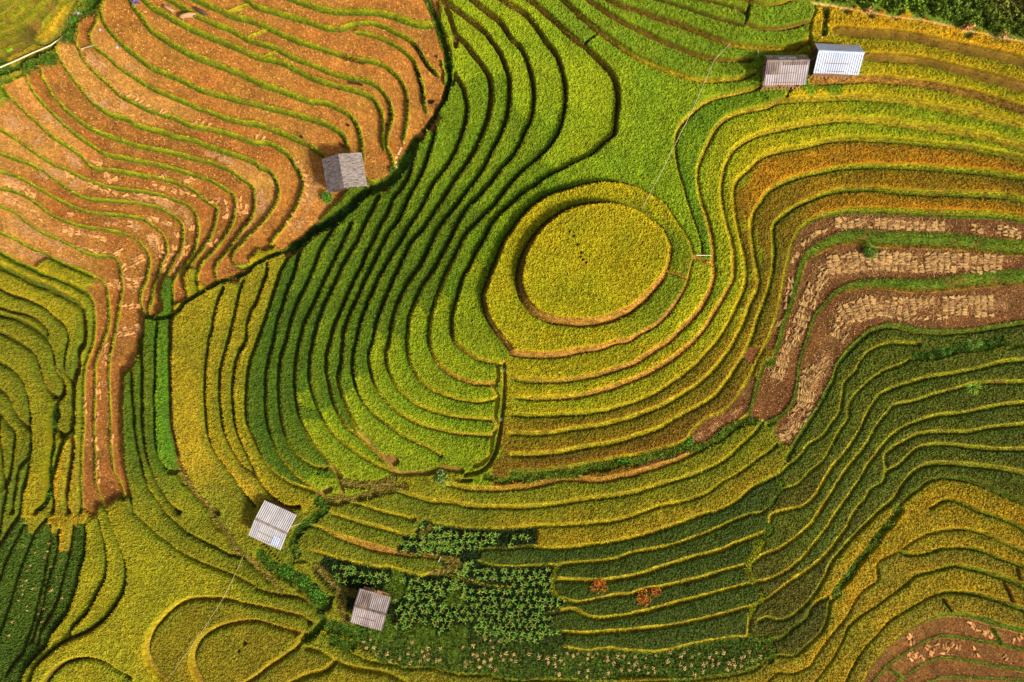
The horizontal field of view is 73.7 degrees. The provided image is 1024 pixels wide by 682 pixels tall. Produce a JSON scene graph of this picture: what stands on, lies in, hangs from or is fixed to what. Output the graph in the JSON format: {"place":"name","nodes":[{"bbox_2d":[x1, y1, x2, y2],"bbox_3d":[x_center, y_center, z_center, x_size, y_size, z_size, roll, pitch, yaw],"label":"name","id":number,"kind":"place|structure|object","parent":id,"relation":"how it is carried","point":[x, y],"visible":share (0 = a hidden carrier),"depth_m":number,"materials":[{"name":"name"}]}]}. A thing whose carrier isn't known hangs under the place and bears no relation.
{"place":"outdoors","nodes":[
{"label":"outdoors","id":0,"kind":"place"},
{"bbox_2d":[174,556,243,670],"bbox_3d":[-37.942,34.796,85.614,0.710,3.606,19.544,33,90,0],"label":"overhead wire","id":1,"kind":"object","parent":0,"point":[212,615],"visible":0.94,"depth_m":85.30,"materials":[{"name":"grey metal"}]},
{"bbox_2d":[0,0,1023,681],"bbox_3d":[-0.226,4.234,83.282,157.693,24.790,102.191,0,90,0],"label":"terraced hillside","id":2,"kind":"structure","parent":0,"point":[196,202],"depth_m":81.67,"materials":[{"name":"brown soil"}]},
{"bbox_2d":[0,20,67,67],"bbox_3d":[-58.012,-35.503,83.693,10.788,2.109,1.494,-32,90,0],"label":"bamboo pipe","id":3,"kind":"object","parent":2,"relation":"on","point":[33,52],"visible":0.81,"depth_m":82.95,"materials":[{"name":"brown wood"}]},
{"bbox_2d":[0,518,86,681],"bbox_3d":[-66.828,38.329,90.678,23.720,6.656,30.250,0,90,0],"label":"leafy crop","id":4,"kind":"object","parent":2,"relation":"on","point":[14,645],"visible":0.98,"depth_m":90.01,"materials":[{"name":"green plant"}]},
{"bbox_2d":[0,0,87,107],"bbox_3d":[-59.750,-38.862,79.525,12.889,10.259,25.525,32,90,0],"label":"rice crop","id":5,"kind":"object","parent":2,"relation":"on","point":[52,25],"visible":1,"depth_m":82.24,"materials":[{"name":"yellow plant"}]},
{"bbox_2d":[0,253,97,551],"bbox_3d":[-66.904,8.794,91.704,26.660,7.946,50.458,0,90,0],"label":"rice crop","id":6,"kind":"object","parent":2,"relation":"on","point":[64,344],"visible":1,"depth_m":90.70,"materials":[{"name":"yellow plant"}]},
{"bbox_2d":[45,491,52,502],"bbox_3d":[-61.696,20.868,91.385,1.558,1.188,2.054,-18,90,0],"label":"bush","id":7,"kind":"object","parent":2,"relation":"on","point":[48,496],"visible":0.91,"depth_m":91.28,"materials":[{"name":"green plant"}]},
{"bbox_2d":[67,14,79,25],"bbox_3d":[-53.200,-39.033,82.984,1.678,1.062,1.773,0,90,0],"label":"bush","id":8,"kind":"object","parent":2,"relation":"on","point":[74,19],"visible":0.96,"depth_m":82.79,"materials":[{"name":"green plant"}]},
{"bbox_2d":[106,276,207,533],"bbox_3d":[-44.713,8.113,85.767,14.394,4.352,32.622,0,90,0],"label":"rice crop","id":9,"kind":"object","parent":2,"relation":"on","point":[142,502],"visible":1,"depth_m":85.15,"materials":[{"name":"green plant"}]},
{"bbox_2d":[163,5,174,13],"bbox_3d":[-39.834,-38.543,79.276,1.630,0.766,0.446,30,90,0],"label":"buffalo","id":10,"kind":"object","parent":2,"relation":"on","point":[169,8],"visible":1,"depth_m":78.99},
{"bbox_2d":[179,11,196,20],"bbox_3d":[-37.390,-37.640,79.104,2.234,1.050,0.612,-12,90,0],"label":"buffalo","id":11,"kind":"object","parent":2,"relation":"on","point":[186,15],"visible":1,"depth_m":78.74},
{"bbox_2d":[194,6,207,15],"bbox_3d":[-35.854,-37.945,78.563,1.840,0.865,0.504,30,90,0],"label":"buffalo","id":12,"kind":"object","parent":2,"relation":"on","point":[199,10],"visible":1,"depth_m":78.23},
{"bbox_2d":[155,246,314,531],"bbox_3d":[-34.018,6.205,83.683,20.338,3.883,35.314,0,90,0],"label":"rice crop","id":13,"kind":"object","parent":2,"relation":"on","point":[202,405],"visible":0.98,"depth_m":83.34,"materials":[{"name":"yellow plant"}]},
{"bbox_2d":[249,500,296,549],"bbox_3d":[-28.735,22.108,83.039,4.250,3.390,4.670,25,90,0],"label":"field hut","id":14,"kind":"object","parent":2,"relation":"on","point":[272,523],"visible":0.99,"depth_m":81.71,"materials":[{"name":"paint"}]},
{"bbox_2d":[278,564,292,578],"bbox_3d":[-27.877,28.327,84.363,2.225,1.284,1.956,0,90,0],"label":"bush","id":15,"kind":"object","parent":2,"relation":"on","point":[285,573],"visible":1,"depth_m":84.19,"materials":[{"name":"green plant"}]},
{"bbox_2d":[298,574,311,586],"bbox_3d":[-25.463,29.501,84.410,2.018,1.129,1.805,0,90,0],"label":"bush","id":16,"kind":"object","parent":2,"relation":"on","point":[305,580],"visible":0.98,"depth_m":84.28,"materials":[{"name":"green plant"}]},
{"bbox_2d":[309,586,327,602],"bbox_3d":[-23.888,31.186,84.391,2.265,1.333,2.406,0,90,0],"label":"bush","id":17,"kind":"object","parent":2,"relation":"on","point":[318,593],"visible":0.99,"depth_m":84.16,"materials":[{"name":"green plant"}]},
{"bbox_2d":[321,191,332,204],"bbox_3d":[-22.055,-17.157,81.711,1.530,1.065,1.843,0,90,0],"label":"bush","id":18,"kind":"object","parent":2,"relation":"on","point":[327,197],"visible":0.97,"depth_m":81.56,"materials":[{"name":"green plant"}]},
{"bbox_2d":[322,152,368,193],"bbox_3d":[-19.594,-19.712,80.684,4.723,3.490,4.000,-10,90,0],"label":"field hut","id":19,"kind":"object","parent":2,"relation":"on","point":[344,171],"visible":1,"depth_m":79.51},
{"bbox_2d":[22,505,669,681],"bbox_3d":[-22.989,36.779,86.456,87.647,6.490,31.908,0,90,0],"label":"rice crop","id":20,"kind":"object","parent":2,"relation":"on","point":[151,575],"visible":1,"depth_m":85.94,"materials":[{"name":"yellow plant"}]},
{"bbox_2d":[343,55,363,64],"bbox_3d":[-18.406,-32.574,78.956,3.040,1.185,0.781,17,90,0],"label":"dark heap","id":21,"kind":"object","parent":2,"relation":"on","point":[357,62],"visible":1,"depth_m":79.25,"materials":[{"name":"soil"}]},
{"bbox_2d":[347,81,362,85],"bbox_3d":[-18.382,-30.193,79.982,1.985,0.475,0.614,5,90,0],"label":"dark heap","id":22,"kind":"object","parent":2,"relation":"on","point":[355,83],"visible":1,"depth_m":80.01,"materials":[{"name":"soil"}]},
{"bbox_2d":[350,586,390,630],"bbox_3d":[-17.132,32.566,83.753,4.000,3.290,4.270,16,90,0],"label":"field hut","id":23,"kind":"object","parent":2,"relation":"on","point":[370,608],"visible":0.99,"depth_m":82.51,"materials":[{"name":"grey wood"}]},
{"bbox_2d":[297,258,509,494],"bbox_3d":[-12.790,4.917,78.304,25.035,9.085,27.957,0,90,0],"label":"rice crop","id":24,"kind":"object","parent":2,"relation":"on","point":[474,333],"visible":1,"depth_m":77.19,"materials":[{"name":"green plant"}]},
{"bbox_2d":[401,149,413,161],"bbox_3d":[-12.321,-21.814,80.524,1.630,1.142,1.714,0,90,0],"label":"bush","id":25,"kind":"object","parent":2,"relation":"on","point":[409,155],"visible":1,"depth_m":80.28,"materials":[{"name":"green plant"}]},
{"bbox_2d":[414,66,426,103],"bbox_3d":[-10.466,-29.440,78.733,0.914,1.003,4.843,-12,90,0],"label":"dark heap","id":26,"kind":"object","parent":2,"relation":"on","point":[419,82],"visible":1,"depth_m":78.84,"materials":[{"name":"plant"}]},
{"bbox_2d":[414,43,437,76],"bbox_3d":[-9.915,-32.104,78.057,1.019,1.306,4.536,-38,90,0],"label":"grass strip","id":27,"kind":"object","parent":2,"relation":"on","point":[425,62],"visible":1,"depth_m":78.29,"materials":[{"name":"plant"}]},
{"bbox_2d":[247,73,614,486],"bbox_3d":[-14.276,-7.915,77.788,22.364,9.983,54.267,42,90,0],"label":"rice crop","id":28,"kind":"object","parent":2,"relation":"on","point":[539,137],"visible":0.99,"depth_m":78.06,"materials":[{"name":"green plant"}]},
{"bbox_2d":[434,468,449,485],"bbox_3d":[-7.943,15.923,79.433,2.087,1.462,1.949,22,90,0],"label":"bush","id":29,"kind":"object","parent":2,"relation":"on","point":[441,479],"visible":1,"depth_m":79.22,"materials":[{"name":"green plant"}]},
{"bbox_2d":[0,0,1023,681],"bbox_3d":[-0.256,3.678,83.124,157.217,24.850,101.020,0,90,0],"label":"bund grass","id":30,"kind":"structure","parent":2,"relation":"on","point":[784,214],"depth_m":80.28,"materials":[{"name":"green plant"}]},
{"bbox_2d":[0,0,1023,681],"bbox_3d":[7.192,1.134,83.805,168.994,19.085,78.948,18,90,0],"label":"rice stubble","id":31,"kind":"object","parent":2,"relation":"on","point":[270,164],"visible":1,"depth_m":81.65,"materials":[{"name":"beige plant"}]},
{"bbox_2d":[0,0,1023,663],"bbox_3d":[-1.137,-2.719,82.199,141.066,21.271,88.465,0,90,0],"label":"weeds","id":32,"kind":"object","parent":2,"relation":"on","point":[384,484],"visible":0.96,"depth_m":83.48,"materials":[{"name":"green plant"}]},
{"bbox_2d":[0,51,1023,664],"bbox_3d":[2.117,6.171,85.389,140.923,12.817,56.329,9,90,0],"label":"straw sheaves","id":33,"kind":"object","parent":2,"relation":"on","point":[869,261],"visible":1,"depth_m":81.28,"materials":[{"name":"beige plant"}]},
{"bbox_2d":[264,421,790,573],"bbox_3d":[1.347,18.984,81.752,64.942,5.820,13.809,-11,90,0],"label":"rice crop","id":34,"kind":"object","parent":2,"relation":"on","point":[763,439],"visible":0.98,"depth_m":80.94,"materials":[{"name":"yellow plant"}]},
{"bbox_2d":[316,519,767,681],"bbox_3d":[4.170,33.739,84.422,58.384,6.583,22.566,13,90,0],"label":"undergrowth","id":35,"kind":"object","parent":2,"relation":"on","point":[524,542],"visible":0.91,"depth_m":84.75,"materials":[{"name":"green plant"}]},
{"bbox_2d":[440,0,723,256],"bbox_3d":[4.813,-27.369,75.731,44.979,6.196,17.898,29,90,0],"label":"rice crop","id":36,"kind":"object","parent":2,"relation":"on","point":[655,108],"visible":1,"depth_m":74.56,"materials":[{"name":"green plant"}]},
{"bbox_2d":[485,181,691,351],"bbox_3d":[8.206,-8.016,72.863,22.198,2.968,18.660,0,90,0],"label":"rice crop","id":37,"kind":"object","parent":2,"relation":"on","point":[518,326],"visible":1,"depth_m":72.82,"materials":[{"name":"yellow plant"}]},
{"bbox_2d":[522,203,668,318],"bbox_3d":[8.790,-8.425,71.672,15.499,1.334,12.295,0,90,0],"label":"rice crop","id":38,"kind":"object","parent":2,"relation":"on","point":[588,261],"visible":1,"depth_m":71.41,"materials":[{"name":"yellow plant"}]},
{"bbox_2d":[590,578,607,593],"bbox_3d":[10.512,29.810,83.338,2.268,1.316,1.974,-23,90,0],"label":"bush","id":39,"kind":"object","parent":2,"relation":"on","point":[596,583],"visible":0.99,"depth_m":83.12,"materials":[{"name":"orange plant"}]},
{"bbox_2d":[492,323,752,486],"bbox_3d":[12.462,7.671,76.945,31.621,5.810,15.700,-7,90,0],"label":"rice crop","id":40,"kind":"object","parent":2,"relation":"on","point":[674,431],"visible":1,"depth_m":76.72,"materials":[{"name":"yellow plant"}]},
{"bbox_2d":[617,457,630,466],"bbox_3d":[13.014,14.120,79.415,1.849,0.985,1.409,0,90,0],"label":"bush","id":41,"kind":"object","parent":2,"relation":"on","point":[624,461],"visible":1,"depth_m":79.17,"materials":[{"name":"green plant"}]},
{"bbox_2d":[479,477,785,649],"bbox_3d":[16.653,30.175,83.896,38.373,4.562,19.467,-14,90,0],"label":"rice crop","id":42,"kind":"object","parent":2,"relation":"on","point":[760,497],"visible":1,"depth_m":83.42,"materials":[{"name":"green plant"}]},
{"bbox_2d":[637,588,650,607],"bbox_3d":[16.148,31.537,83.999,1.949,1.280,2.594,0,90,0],"label":"bush","id":43,"kind":"object","parent":2,"relation":"on","point":[643,599],"visible":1,"depth_m":83.75,"materials":[{"name":"red plant"}]},
{"bbox_2d":[649,587,660,596],"bbox_3d":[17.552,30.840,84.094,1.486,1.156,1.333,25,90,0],"label":"bush","id":44,"kind":"object","parent":2,"relation":"on","point":[654,589],"visible":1,"depth_m":83.92,"materials":[{"name":"red plant"}]},
{"bbox_2d":[533,0,817,103],"bbox_3d":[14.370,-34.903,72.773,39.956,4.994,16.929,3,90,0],"label":"rice crop","id":45,"kind":"object","parent":2,"relation":"on","point":[793,13],"visible":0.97,"depth_m":72.61,"materials":[{"name":"green plant"}]},
{"bbox_2d":[685,435,693,445],"bbox_3d":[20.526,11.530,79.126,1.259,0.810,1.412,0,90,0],"label":"bush","id":46,"kind":"object","parent":2,"relation":"on","point":[688,442],"visible":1,"depth_m":79.00,"materials":[{"name":"green plant"}]},
{"bbox_2d":[636,52,845,343],"bbox_3d":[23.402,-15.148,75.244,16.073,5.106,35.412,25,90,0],"label":"rice crop","id":47,"kind":"object","parent":2,"relation":"on","point":[729,135],"visible":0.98,"depth_m":75.02,"materials":[{"name":"yellow plant"}]},
{"bbox_2d":[759,54,809,90],"bbox_3d":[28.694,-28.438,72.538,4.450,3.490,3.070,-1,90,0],"label":"field hut","id":48,"kind":"object","parent":2,"relation":"on","point":[781,71],"visible":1,"depth_m":71.41,"materials":[{"name":"paint"}]},
{"bbox_2d":[807,43,864,81],"bbox_3d":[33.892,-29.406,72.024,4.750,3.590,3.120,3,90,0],"label":"field hut","id":49,"kind":"object","parent":2,"relation":"on","point":[829,61],"visible":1,"depth_m":70.93,"materials":[{"name":"paint"}]},
{"bbox_2d":[844,565,857,579],"bbox_3d":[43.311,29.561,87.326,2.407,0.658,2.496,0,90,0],"label":"grass tussock","id":50,"kind":"object","parent":2,"relation":"on","point":[851,574],"depth_m":87.20,"materials":[{"name":"green plant"}]},
{"bbox_2d":[692,478,1023,681],"bbox_3d":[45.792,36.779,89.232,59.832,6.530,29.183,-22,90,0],"label":"rice crop","id":51,"kind":"object","parent":2,"relation":"on","point":[916,520],"visible":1,"depth_m":87.91,"materials":[{"name":"yellow plant"}]},
{"bbox_2d":[863,242,878,258],"bbox_3d":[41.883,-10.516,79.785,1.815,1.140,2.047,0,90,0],"label":"bush","id":52,"kind":"object","parent":2,"relation":"on","point":[869,250],"visible":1,"depth_m":79.63,"materials":[{"name":"green plant"}]},
{"bbox_2d":[731,142,1023,386],"bbox_3d":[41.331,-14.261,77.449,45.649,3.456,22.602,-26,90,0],"label":"rice crop","id":53,"kind":"object","parent":2,"relation":"on","point":[767,173],"visible":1,"depth_m":77.23,"materials":[{"name":"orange plant"}]},
{"bbox_2d":[746,325,1023,654],"bbox_3d":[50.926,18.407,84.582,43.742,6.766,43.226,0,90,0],"label":"rice crop","id":54,"kind":"object","parent":2,"relation":"on","point":[788,599],"visible":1,"depth_m":84.08,"materials":[{"name":"green plant"}]},
{"bbox_2d":[783,5,1023,156],"bbox_3d":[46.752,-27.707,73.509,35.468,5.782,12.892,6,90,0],"label":"rice crop","id":55,"kind":"object","parent":2,"relation":"on","point":[838,18],"visible":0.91,"depth_m":73.37,"materials":[{"name":"yellow plant"}]},
{"bbox_2d":[819,0,1023,38],"bbox_3d":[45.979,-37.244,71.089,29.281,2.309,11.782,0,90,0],"label":"shrub thicket","id":56,"kind":"object","parent":2,"relation":"on","point":[995,14],"visible":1,"depth_m":70.91,"materials":[{"name":"green leaf"}]},
{"bbox_2d":[939,345,953,354],"bbox_3d":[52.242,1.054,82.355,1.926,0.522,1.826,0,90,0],"label":"grass tussock","id":57,"kind":"object","parent":2,"relation":"on","point":[943,348],"depth_m":82.22,"materials":[{"name":"green plant"}]},
{"bbox_2d":[965,383,981,392],"bbox_3d":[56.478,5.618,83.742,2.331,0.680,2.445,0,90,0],"label":"grass tussock","id":58,"kind":"object","parent":2,"relation":"on","point":[976,386],"depth_m":83.55,"materials":[{"name":"green plant"}]},
{"bbox_2d":[966,333,981,348],"bbox_3d":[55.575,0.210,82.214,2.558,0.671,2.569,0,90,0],"label":"grass tussock","id":59,"kind":"object","parent":2,"relation":"on","point":[974,345],"depth_m":82.08,"materials":[{"name":"green plant"}]},
{"bbox_2d":[642,43,730,208],"bbox_3d":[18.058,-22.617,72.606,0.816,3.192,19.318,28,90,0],"label":"overhead wire","id":60,"kind":"object","parent":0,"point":[687,119],"visible":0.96,"depth_m":72.54,"materials":[{"name":"grey metal"}]}
]}

